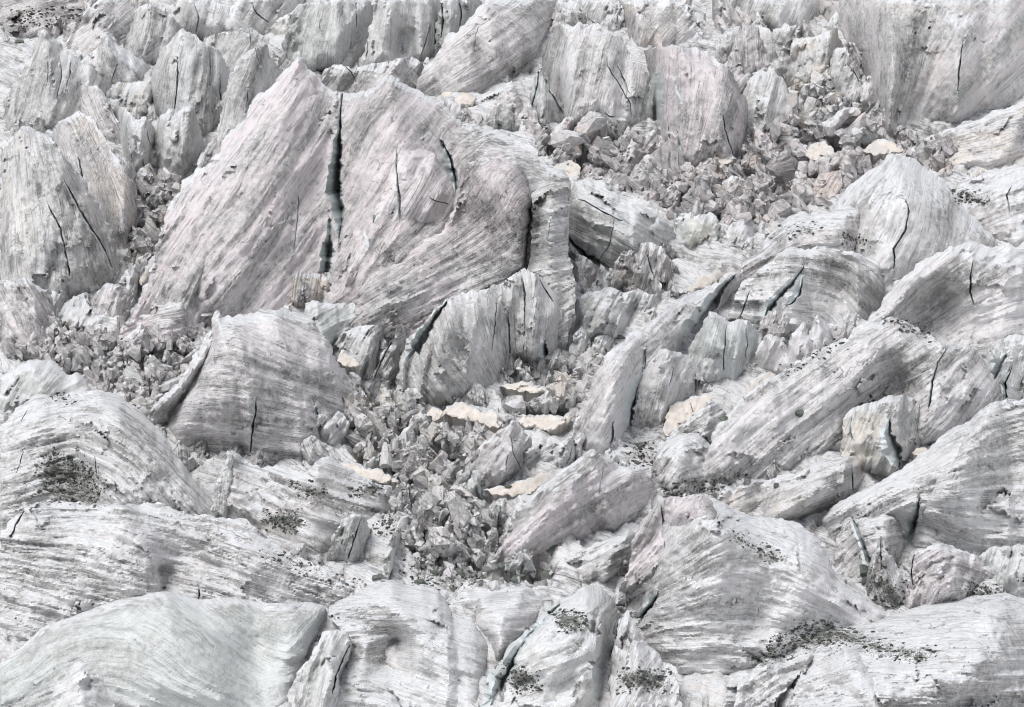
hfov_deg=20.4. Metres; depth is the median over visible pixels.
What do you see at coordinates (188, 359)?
ice shard
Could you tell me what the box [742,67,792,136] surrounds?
ice block
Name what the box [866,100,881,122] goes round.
ice shard
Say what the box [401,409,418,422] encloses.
ice chunk
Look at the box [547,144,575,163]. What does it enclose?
ice shard
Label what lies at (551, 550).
boulder
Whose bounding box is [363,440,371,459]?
ice chunk
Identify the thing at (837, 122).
ice shard
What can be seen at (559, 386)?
ice chunk
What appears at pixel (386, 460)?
ice chunk
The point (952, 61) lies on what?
serac
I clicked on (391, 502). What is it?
ice chunk
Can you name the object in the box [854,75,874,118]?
ice shard
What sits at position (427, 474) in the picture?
ice shard
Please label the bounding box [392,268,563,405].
ice buttress
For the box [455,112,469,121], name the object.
ice shard
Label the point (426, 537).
ice shard
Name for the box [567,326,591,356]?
ice block
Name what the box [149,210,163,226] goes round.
ice shard
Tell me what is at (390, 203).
serac
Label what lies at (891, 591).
gravel patch
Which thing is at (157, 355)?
ice chunk
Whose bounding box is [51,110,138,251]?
ice mound
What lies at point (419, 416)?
ice chunk
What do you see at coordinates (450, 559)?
ice chunk
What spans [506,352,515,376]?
ice chunk
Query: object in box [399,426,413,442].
ice chunk
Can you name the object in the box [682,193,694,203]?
ice chunk
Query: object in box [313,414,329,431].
ice shard
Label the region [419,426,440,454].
ice chunk
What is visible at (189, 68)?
serac
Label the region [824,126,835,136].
ice chunk
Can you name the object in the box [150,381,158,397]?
ice chunk
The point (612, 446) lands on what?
ice shard
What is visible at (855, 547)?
ice mound
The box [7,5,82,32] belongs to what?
gravel patch
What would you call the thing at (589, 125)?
ice chunk
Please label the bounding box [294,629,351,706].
ice slab
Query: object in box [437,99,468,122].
ice block
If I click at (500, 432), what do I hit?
ice chunk
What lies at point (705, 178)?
ice chunk
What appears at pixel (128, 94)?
ice slab
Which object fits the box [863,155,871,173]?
ice chunk
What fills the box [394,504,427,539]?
ice shard
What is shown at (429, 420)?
ice shard
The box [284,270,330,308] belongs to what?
ice block
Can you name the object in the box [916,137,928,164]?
ice chunk
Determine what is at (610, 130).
ice shard
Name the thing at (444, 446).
ice shard
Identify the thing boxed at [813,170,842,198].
ice chunk
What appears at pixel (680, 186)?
ice chunk
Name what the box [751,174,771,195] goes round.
ice shard
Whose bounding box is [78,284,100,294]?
ice block
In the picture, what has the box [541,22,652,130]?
serac
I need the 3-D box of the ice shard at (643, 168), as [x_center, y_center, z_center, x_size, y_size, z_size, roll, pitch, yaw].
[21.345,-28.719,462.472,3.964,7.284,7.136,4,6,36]
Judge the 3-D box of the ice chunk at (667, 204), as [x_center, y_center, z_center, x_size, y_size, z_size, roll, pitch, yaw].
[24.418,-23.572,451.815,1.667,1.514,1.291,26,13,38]
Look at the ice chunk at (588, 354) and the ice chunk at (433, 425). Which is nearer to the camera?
the ice chunk at (433, 425)
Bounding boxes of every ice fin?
[80,85,120,144]
[81,31,150,84]
[113,106,154,172]
[210,42,282,160]
[210,449,233,517]
[332,323,384,379]
[369,324,405,405]
[383,527,400,579]
[605,448,627,466]
[752,12,771,36]
[830,47,862,107]
[866,536,908,609]
[882,105,906,127]
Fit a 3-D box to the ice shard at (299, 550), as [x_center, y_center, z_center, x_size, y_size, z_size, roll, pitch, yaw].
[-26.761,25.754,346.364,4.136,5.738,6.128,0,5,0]
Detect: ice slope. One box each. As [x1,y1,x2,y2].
[0,0,84,38]
[0,501,357,640]
[65,0,135,54]
[116,301,197,354]
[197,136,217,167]
[226,450,392,559]
[547,529,635,582]
[722,593,1023,706]
[726,246,884,332]
[905,100,1023,171]
[955,165,1023,246]
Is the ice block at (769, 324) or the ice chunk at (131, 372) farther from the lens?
the ice block at (769, 324)
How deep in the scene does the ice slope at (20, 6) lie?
530.01 m
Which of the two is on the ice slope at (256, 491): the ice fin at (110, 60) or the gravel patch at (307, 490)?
the gravel patch at (307, 490)
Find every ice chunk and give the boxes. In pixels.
[12,309,44,345]
[39,348,55,361]
[71,345,91,367]
[87,328,94,337]
[94,347,104,356]
[97,360,106,368]
[123,366,144,389]
[129,242,137,249]
[136,400,153,408]
[137,329,150,350]
[141,349,148,355]
[143,163,159,184]
[143,209,151,217]
[144,184,152,193]
[144,355,164,378]
[145,194,154,206]
[145,216,159,244]
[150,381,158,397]
[151,352,162,358]
[157,205,167,231]
[157,342,165,349]
[158,183,164,190]
[159,377,178,393]
[161,167,171,182]
[166,335,171,349]
[170,353,177,363]
[178,343,185,352]
[187,329,196,339]
[193,341,200,348]
[197,322,207,332]
[345,433,367,447]
[348,390,359,398]
[354,413,372,431]
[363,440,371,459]
[372,427,380,450]
[378,405,390,418]
[379,442,392,468]
[387,428,399,434]
[388,497,401,505]
[396,515,408,530]
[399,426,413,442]
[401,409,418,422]
[407,534,414,550]
[408,432,414,445]
[409,416,414,425]
[410,450,415,460]
[413,476,427,489]
[413,511,425,532]
[415,413,427,423]
[417,404,425,413]
[418,548,427,557]
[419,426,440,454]
[428,421,436,435]
[429,533,449,546]
[432,485,443,495]
[432,550,438,557]
[435,450,447,459]
[438,509,444,522]
[441,465,461,478]
[443,422,449,444]
[443,461,454,467]
[447,496,469,522]
[447,557,455,568]
[449,442,454,451]
[453,515,465,543]
[458,459,464,467]
[462,448,472,456]
[470,548,485,567]
[475,438,481,448]
[476,426,483,434]
[482,509,496,529]
[483,527,498,554]
[495,428,505,435]
[502,395,525,414]
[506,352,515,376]
[518,552,529,560]
[528,572,535,578]
[530,398,540,411]
[531,362,540,379]
[538,391,552,406]
[551,130,584,148]
[555,381,564,397]
[568,396,575,406]
[572,366,585,379]
[575,403,581,408]
[576,114,606,150]
[583,165,590,172]
[583,348,594,363]
[587,153,592,163]
[591,167,602,174]
[600,136,615,158]
[610,117,627,139]
[610,173,628,190]
[632,188,642,194]
[636,148,644,164]
[642,188,659,200]
[649,177,655,189]
[650,139,684,177]
[659,185,666,194]
[663,201,670,207]
[668,190,680,200]
[674,181,686,192]
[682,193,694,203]
[684,162,691,172]
[690,197,700,218]
[694,175,710,182]
[694,176,701,188]
[715,185,738,197]
[718,172,725,180]
[722,214,727,222]
[731,212,751,223]
[740,193,748,199]
[745,176,768,189]
[749,155,757,173]
[753,199,763,208]
[760,145,768,156]
[765,153,797,190]
[767,199,791,216]
[778,123,792,143]
[785,93,798,108]
[787,138,806,160]
[794,178,814,205]
[795,112,820,131]
[811,127,824,138]
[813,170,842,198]
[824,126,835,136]
[824,166,831,172]
[834,90,842,103]
[843,118,850,125]
[844,161,856,182]
[846,111,865,148]
[847,150,856,158]
[849,107,860,117]
[855,146,862,155]
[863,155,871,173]
[897,129,912,153]
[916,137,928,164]
[938,161,952,171]
[945,135,953,148]
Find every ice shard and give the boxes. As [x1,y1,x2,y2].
[0,26,9,41]
[0,318,1,342]
[6,118,26,138]
[29,109,46,132]
[33,327,55,359]
[49,16,62,38]
[55,321,88,373]
[62,21,71,41]
[82,0,97,9]
[83,292,91,305]
[88,347,96,361]
[98,363,110,381]
[100,328,115,355]
[106,324,148,362]
[115,373,124,388]
[123,319,132,331]
[125,355,140,370]
[125,378,136,391]
[130,0,149,8]
[132,97,156,121]
[132,226,154,255]
[133,253,150,264]
[138,167,153,183]
[138,371,147,386]
[141,183,166,201]
[146,191,166,211]
[147,362,161,395]
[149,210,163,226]
[150,148,156,166]
[150,299,163,314]
[158,173,181,183]
[158,427,165,436]
[161,351,170,364]
[173,440,199,471]
[174,336,190,357]
[174,345,200,370]
[188,439,211,458]
[213,441,241,459]
[244,448,269,467]
[250,523,266,537]
[264,4,299,35]
[289,543,306,559]
[300,435,342,463]
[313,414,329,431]
[319,411,349,444]
[343,396,366,429]
[348,371,372,410]
[354,427,377,443]
[355,440,368,464]
[364,452,396,473]
[365,443,378,458]
[376,339,386,367]
[377,433,388,451]
[380,383,395,427]
[389,482,411,511]
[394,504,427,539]
[395,388,428,413]
[396,438,441,485]
[397,412,408,435]
[409,484,423,506]
[409,530,424,552]
[417,557,427,568]
[419,414,431,433]
[420,527,485,570]
[423,57,429,64]
[424,524,437,542]
[425,469,450,491]
[428,446,436,458]
[430,429,439,442]
[432,510,445,526]
[437,423,461,461]
[439,488,449,514]
[445,510,485,547]
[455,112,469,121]
[456,452,467,465]
[459,429,485,445]
[459,470,489,500]
[460,103,473,120]
[460,485,473,514]
[464,382,489,406]
[476,115,482,124]
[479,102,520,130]
[481,502,500,531]
[484,541,500,552]
[496,408,511,429]
[498,367,510,383]
[498,501,505,526]
[499,548,535,582]
[517,366,535,384]
[521,112,527,118]
[526,104,541,135]
[526,394,565,415]
[528,361,537,369]
[540,146,546,155]
[543,123,553,134]
[543,349,575,375]
[545,371,552,386]
[546,117,573,155]
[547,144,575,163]
[548,8,591,32]
[563,404,571,416]
[568,238,573,256]
[573,432,585,458]
[574,111,616,139]
[575,282,581,292]
[581,144,608,170]
[600,4,623,30]
[600,436,621,455]
[606,268,621,288]
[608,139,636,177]
[610,126,632,156]
[615,147,622,158]
[616,559,628,576]
[622,285,627,291]
[627,174,647,192]
[629,154,654,176]
[636,130,661,154]
[646,307,655,320]
[647,166,675,181]
[648,270,661,293]
[657,184,681,210]
[662,243,679,259]
[667,275,674,290]
[667,286,678,298]
[670,259,679,273]
[678,0,691,5]
[678,169,713,215]
[680,165,696,190]
[684,4,699,26]
[696,158,713,176]
[699,19,711,36]
[701,383,712,393]
[710,171,722,193]
[712,0,752,32]
[714,176,747,200]
[714,195,739,220]
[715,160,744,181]
[726,22,769,73]
[729,63,752,93]
[741,144,754,175]
[744,131,750,147]
[747,189,768,219]
[751,120,771,151]
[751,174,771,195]
[755,172,775,192]
[763,459,784,479]
[765,119,779,144]
[768,46,789,80]
[775,335,789,345]
[780,143,806,162]
[785,171,809,192]
[788,171,814,191]
[788,182,805,205]
[790,109,797,126]
[790,127,799,140]
[799,83,808,103]
[800,107,855,146]
[801,20,814,38]
[809,61,834,98]
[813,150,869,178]
[822,109,835,121]
[828,10,840,30]
[836,95,841,110]
[841,145,854,150]
[841,161,853,193]
[848,42,863,79]
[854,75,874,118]
[861,129,884,148]
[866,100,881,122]
[897,127,908,142]
[906,144,917,158]
[909,131,919,147]
[936,139,949,159]
[971,548,980,555]
[971,584,990,595]
[996,585,1003,592]
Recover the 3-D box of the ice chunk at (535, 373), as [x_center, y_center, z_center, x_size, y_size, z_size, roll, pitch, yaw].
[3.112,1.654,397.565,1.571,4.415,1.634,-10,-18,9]
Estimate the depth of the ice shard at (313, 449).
368.92 m
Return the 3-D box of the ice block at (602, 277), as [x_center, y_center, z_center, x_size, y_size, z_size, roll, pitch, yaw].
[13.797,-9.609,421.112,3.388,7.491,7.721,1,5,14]
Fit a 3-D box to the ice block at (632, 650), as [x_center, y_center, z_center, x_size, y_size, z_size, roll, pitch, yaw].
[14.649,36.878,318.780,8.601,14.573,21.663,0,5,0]
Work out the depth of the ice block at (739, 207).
444.03 m
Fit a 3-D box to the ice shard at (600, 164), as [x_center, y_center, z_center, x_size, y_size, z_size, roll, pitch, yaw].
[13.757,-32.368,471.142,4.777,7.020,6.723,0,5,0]
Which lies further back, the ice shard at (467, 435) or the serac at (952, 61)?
the serac at (952, 61)
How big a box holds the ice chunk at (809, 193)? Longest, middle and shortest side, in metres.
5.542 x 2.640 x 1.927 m
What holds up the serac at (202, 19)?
on the glacier
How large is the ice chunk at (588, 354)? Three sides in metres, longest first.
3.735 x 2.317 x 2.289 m
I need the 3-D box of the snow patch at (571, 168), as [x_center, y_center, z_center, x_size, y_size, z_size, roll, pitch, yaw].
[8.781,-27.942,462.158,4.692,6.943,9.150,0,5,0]
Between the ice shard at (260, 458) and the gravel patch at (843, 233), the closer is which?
the ice shard at (260, 458)
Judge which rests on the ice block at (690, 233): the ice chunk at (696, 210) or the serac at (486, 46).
the ice chunk at (696, 210)
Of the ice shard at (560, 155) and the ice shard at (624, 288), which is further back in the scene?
the ice shard at (560, 155)
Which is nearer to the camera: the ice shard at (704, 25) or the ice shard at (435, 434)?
the ice shard at (435, 434)
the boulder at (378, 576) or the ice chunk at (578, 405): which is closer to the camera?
the boulder at (378, 576)
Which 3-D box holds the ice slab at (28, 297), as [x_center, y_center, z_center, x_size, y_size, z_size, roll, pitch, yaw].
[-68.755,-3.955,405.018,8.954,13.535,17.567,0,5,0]
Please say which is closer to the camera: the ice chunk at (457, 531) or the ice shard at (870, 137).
the ice chunk at (457, 531)
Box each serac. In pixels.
[0,126,120,297]
[0,389,218,529]
[0,591,326,706]
[2,29,112,130]
[132,56,576,349]
[144,307,352,464]
[150,28,229,135]
[173,0,304,41]
[360,0,439,66]
[416,0,557,96]
[480,585,621,706]
[496,449,656,562]
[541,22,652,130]
[552,0,621,29]
[571,205,859,453]
[615,493,885,674]
[644,44,747,165]
[702,316,1003,483]
[723,0,819,30]
[819,0,1023,137]
[821,399,1023,553]
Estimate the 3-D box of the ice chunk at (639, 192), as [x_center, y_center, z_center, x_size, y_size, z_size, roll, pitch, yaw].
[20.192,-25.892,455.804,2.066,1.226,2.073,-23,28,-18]
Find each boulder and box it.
[15,39,23,43]
[372,574,382,579]
[414,578,426,584]
[430,569,439,575]
[457,571,465,578]
[498,562,507,572]
[510,574,525,581]
[537,570,549,579]
[546,545,557,553]
[634,442,644,447]
[718,416,727,421]
[795,410,803,416]
[859,564,867,576]
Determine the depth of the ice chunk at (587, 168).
468.85 m
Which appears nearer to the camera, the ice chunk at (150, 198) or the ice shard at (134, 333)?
the ice shard at (134, 333)
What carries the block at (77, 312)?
on the glacier
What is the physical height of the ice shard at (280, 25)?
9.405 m
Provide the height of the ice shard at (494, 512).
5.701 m
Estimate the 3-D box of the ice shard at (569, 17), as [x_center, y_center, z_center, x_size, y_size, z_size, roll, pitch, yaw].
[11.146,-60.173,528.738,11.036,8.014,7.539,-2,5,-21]
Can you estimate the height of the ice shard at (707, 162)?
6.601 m
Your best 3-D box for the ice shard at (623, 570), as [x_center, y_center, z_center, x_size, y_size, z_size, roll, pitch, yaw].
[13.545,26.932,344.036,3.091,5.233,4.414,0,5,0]
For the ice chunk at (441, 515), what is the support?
attached to the ice shard at (434, 520)
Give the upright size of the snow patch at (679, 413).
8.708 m
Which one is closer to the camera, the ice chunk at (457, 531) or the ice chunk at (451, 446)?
the ice chunk at (457, 531)
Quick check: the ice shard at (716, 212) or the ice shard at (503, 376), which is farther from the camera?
the ice shard at (716, 212)
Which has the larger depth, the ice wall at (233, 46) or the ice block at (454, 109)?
the ice wall at (233, 46)
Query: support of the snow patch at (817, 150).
on the glacier
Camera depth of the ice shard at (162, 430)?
375.43 m
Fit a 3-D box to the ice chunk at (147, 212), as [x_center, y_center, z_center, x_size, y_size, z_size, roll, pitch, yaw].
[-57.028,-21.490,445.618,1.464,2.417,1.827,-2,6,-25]
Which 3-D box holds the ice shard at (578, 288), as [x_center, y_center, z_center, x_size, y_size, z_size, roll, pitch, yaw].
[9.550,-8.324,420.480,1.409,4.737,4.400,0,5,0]
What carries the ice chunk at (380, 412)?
attached to the ice shard at (385, 397)
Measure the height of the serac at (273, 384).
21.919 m
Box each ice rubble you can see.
[9,311,212,412]
[123,170,193,272]
[344,390,493,492]
[384,476,507,566]
[415,546,551,590]
[506,348,602,419]
[533,112,957,223]
[788,71,881,141]
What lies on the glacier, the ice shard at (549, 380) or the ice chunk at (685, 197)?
the ice shard at (549, 380)
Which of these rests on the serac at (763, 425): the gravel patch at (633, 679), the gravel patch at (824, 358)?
the gravel patch at (824, 358)
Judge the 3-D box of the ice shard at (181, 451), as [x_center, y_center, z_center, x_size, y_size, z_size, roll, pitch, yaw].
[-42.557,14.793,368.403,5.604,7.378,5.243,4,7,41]
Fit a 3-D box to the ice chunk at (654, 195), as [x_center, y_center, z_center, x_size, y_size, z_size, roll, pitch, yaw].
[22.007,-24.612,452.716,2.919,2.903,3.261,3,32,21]
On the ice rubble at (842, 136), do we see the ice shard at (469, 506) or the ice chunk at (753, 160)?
the ice chunk at (753, 160)
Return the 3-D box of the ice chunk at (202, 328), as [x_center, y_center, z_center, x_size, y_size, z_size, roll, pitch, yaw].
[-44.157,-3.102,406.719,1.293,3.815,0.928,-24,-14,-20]
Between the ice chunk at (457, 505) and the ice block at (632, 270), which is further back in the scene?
the ice block at (632, 270)
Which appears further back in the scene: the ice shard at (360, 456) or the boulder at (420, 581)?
the ice shard at (360, 456)
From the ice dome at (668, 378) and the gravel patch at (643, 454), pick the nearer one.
the gravel patch at (643, 454)
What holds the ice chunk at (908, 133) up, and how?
on the glacier
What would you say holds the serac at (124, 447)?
on the glacier
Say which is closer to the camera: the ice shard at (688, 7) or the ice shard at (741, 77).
the ice shard at (741, 77)
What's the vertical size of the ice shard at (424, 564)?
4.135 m
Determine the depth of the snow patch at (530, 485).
361.50 m
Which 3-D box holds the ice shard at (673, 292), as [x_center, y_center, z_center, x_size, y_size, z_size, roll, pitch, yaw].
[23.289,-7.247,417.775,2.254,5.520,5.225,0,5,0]
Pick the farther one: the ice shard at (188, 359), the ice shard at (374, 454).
the ice shard at (188, 359)
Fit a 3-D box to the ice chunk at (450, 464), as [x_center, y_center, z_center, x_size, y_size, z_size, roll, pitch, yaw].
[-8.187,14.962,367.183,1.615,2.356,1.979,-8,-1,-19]
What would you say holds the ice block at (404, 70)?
on the glacier
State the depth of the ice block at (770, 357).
393.03 m
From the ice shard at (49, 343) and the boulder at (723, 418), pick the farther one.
the ice shard at (49, 343)
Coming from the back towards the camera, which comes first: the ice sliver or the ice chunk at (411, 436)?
the ice sliver
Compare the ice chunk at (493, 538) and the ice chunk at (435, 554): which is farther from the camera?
the ice chunk at (493, 538)
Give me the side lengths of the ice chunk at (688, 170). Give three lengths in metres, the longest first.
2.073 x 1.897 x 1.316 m
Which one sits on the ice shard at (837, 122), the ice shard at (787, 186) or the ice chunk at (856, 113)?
the ice chunk at (856, 113)
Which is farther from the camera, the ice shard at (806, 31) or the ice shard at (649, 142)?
the ice shard at (806, 31)
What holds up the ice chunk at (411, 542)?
on the glacier
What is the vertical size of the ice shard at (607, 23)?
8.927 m
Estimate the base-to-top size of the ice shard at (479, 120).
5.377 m
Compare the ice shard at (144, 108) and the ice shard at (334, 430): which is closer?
the ice shard at (334, 430)
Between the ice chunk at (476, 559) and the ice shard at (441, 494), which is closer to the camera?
the ice chunk at (476, 559)
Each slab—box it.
[0,277,55,360]
[105,79,152,112]
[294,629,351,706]
[341,33,366,67]
[717,456,869,520]
[868,240,1023,357]
[905,542,993,608]
[977,544,1023,597]
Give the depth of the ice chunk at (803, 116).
483.87 m
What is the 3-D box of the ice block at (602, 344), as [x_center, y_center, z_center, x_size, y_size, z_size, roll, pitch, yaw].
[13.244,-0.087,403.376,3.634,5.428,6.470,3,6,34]
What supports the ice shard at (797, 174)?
on the glacier
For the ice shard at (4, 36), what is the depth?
522.30 m
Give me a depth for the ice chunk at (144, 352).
399.80 m
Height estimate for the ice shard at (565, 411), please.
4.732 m
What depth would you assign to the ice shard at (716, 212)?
448.04 m
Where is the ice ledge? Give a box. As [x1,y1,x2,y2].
[474,81,522,115]
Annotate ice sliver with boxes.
[526,65,563,127]
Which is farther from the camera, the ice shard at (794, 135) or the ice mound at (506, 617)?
the ice shard at (794, 135)
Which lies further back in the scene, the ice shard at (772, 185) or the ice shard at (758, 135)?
the ice shard at (758, 135)
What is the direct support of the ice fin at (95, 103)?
on the glacier
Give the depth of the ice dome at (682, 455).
362.37 m
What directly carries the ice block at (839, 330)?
on the glacier
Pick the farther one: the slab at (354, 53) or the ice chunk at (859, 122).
the slab at (354, 53)
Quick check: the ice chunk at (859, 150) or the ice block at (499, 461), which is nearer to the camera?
the ice block at (499, 461)
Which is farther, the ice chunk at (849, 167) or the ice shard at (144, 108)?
the ice shard at (144, 108)
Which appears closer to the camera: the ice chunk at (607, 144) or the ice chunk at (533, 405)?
the ice chunk at (533, 405)
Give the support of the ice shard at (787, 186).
on the glacier
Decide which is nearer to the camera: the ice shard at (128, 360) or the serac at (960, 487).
the serac at (960, 487)
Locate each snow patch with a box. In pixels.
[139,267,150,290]
[337,349,359,376]
[342,461,397,489]
[427,407,443,423]
[441,92,476,106]
[443,402,503,432]
[484,471,555,502]
[499,380,547,402]
[518,414,572,434]
[554,160,580,179]
[663,393,713,437]
[677,270,722,295]
[702,154,736,165]
[747,371,774,391]
[805,141,833,161]
[863,139,903,164]
[910,447,926,460]
[970,157,1023,176]
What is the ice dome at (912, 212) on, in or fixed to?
on the glacier
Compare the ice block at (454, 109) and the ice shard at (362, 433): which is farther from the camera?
the ice block at (454, 109)
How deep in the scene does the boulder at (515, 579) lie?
340.64 m
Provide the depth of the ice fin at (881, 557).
333.90 m
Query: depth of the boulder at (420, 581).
338.62 m
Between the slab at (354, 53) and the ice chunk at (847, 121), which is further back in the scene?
the slab at (354, 53)
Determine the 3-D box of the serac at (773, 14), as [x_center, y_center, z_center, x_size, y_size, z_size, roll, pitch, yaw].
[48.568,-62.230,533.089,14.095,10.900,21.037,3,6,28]
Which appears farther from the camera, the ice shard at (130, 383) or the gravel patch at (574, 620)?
the ice shard at (130, 383)
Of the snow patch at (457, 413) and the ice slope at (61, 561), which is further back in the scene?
the snow patch at (457, 413)
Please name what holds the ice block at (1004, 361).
on the glacier
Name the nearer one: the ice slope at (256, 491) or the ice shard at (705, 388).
the ice slope at (256, 491)
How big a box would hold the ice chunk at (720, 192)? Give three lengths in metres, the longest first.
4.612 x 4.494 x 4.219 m
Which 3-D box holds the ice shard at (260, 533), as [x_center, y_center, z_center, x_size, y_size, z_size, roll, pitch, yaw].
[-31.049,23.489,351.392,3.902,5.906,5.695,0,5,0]
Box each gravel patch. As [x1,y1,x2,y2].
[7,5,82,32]
[33,447,106,507]
[43,392,78,404]
[258,549,366,588]
[260,508,306,533]
[289,479,327,498]
[348,481,384,498]
[370,514,403,541]
[399,545,473,590]
[495,661,542,694]
[547,608,588,633]
[615,666,673,694]
[623,441,658,468]
[661,469,747,499]
[729,530,787,563]
[748,619,936,665]
[767,221,822,241]
[778,338,848,377]
[841,230,870,249]
[865,565,907,610]
[882,315,933,342]
[950,188,989,205]
[966,581,1002,595]
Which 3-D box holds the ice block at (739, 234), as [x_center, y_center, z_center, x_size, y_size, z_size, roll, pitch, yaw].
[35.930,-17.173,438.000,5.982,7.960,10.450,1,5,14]
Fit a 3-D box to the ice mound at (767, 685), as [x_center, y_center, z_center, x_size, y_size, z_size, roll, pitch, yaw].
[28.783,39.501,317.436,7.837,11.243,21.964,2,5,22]
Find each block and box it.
[51,290,69,317]
[58,293,102,330]
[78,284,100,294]
[92,283,135,320]
[112,271,119,282]
[118,262,146,299]
[153,105,203,175]
[279,51,299,68]
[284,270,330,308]
[304,300,356,346]
[321,56,424,93]
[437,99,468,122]
[452,419,531,488]
[522,438,575,468]
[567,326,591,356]
[569,179,675,268]
[572,254,597,292]
[591,334,616,354]
[596,264,610,290]
[608,610,681,706]
[611,242,673,290]
[666,397,726,444]
[675,212,725,249]
[688,311,758,382]
[714,25,778,63]
[720,197,748,224]
[725,220,764,249]
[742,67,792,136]
[752,315,835,374]
[758,310,789,340]
[772,23,801,47]
[785,27,842,86]
[829,323,847,341]
[840,394,920,477]
[843,309,856,337]
[985,334,1023,400]
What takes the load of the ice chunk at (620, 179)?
on the glacier
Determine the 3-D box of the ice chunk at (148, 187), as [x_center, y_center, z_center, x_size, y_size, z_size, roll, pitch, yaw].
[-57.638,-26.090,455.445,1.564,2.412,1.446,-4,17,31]
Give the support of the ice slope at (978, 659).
on the glacier
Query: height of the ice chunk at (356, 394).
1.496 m
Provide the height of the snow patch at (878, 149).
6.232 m
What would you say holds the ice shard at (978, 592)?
on the glacier
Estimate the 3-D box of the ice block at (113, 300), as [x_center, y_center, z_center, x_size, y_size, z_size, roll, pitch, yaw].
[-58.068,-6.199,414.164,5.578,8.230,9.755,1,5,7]
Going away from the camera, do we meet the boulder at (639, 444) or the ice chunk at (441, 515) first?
the ice chunk at (441, 515)
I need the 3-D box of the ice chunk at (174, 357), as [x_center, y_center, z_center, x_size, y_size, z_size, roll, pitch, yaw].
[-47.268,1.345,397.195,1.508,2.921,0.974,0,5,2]
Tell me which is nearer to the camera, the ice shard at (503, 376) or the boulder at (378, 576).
the boulder at (378, 576)
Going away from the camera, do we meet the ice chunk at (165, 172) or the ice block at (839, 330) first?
the ice block at (839, 330)
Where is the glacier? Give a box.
[0,0,1023,706]
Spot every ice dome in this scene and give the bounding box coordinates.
[0,359,90,412]
[51,661,139,706]
[631,349,705,428]
[651,433,709,498]
[834,153,997,297]
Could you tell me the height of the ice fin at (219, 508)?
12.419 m
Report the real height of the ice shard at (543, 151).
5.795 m
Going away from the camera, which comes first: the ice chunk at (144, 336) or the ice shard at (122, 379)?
the ice shard at (122, 379)
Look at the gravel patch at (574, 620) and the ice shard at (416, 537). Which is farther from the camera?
the ice shard at (416, 537)
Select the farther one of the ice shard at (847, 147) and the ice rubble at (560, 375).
the ice shard at (847, 147)
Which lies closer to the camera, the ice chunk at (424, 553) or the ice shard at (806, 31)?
the ice chunk at (424, 553)
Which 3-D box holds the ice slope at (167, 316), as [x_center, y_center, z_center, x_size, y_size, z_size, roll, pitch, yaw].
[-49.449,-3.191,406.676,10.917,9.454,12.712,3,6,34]
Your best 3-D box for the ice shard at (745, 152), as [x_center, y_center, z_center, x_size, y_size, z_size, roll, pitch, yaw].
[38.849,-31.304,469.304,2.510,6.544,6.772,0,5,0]
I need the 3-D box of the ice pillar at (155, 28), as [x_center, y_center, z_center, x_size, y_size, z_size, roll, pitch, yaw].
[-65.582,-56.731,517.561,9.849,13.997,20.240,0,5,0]
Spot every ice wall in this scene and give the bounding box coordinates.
[204,28,272,72]
[278,0,372,71]
[433,0,480,52]
[619,0,709,47]
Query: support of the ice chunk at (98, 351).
on the ice rubble at (76, 364)
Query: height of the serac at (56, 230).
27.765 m
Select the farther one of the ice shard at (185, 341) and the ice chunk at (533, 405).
the ice shard at (185, 341)
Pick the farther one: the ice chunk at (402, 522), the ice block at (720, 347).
the ice block at (720, 347)
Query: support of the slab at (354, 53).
on the glacier
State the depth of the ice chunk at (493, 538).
349.27 m
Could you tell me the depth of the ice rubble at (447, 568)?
344.27 m
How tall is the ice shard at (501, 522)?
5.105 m
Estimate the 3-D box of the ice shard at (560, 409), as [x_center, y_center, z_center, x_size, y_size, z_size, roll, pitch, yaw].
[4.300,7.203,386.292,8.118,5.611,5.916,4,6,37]
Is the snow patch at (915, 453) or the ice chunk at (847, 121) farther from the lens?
the ice chunk at (847, 121)
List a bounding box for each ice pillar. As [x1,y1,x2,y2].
[125,3,180,64]
[327,513,369,562]
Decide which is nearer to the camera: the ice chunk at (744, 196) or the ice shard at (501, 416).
the ice shard at (501, 416)
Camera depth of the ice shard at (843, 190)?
454.43 m
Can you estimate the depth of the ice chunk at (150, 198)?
450.86 m
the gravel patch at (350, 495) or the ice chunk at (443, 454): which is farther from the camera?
the ice chunk at (443, 454)
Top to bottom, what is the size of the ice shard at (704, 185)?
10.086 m
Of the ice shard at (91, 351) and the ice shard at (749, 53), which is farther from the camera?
the ice shard at (749, 53)
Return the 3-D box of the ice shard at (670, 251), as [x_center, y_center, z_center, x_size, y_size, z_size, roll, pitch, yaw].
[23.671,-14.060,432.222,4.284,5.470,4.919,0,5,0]
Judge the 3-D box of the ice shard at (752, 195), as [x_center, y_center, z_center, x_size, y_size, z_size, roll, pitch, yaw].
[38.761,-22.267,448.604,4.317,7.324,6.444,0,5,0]
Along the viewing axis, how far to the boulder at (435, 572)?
342.34 m
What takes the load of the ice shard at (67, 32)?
on the glacier
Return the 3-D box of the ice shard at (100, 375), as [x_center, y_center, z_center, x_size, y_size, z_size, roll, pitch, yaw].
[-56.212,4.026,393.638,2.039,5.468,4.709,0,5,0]
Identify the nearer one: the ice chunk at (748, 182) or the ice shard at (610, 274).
the ice shard at (610, 274)
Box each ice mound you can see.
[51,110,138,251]
[88,147,136,190]
[328,580,487,706]
[446,585,552,660]
[574,287,663,344]
[734,648,813,706]
[790,641,879,706]
[833,513,904,584]
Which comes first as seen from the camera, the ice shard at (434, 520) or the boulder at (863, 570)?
the boulder at (863, 570)
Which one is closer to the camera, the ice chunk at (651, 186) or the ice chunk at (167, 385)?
the ice chunk at (167, 385)
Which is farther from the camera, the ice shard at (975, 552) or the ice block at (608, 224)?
the ice block at (608, 224)
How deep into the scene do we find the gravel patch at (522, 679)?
313.95 m
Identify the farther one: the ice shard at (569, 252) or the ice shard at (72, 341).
the ice shard at (569, 252)

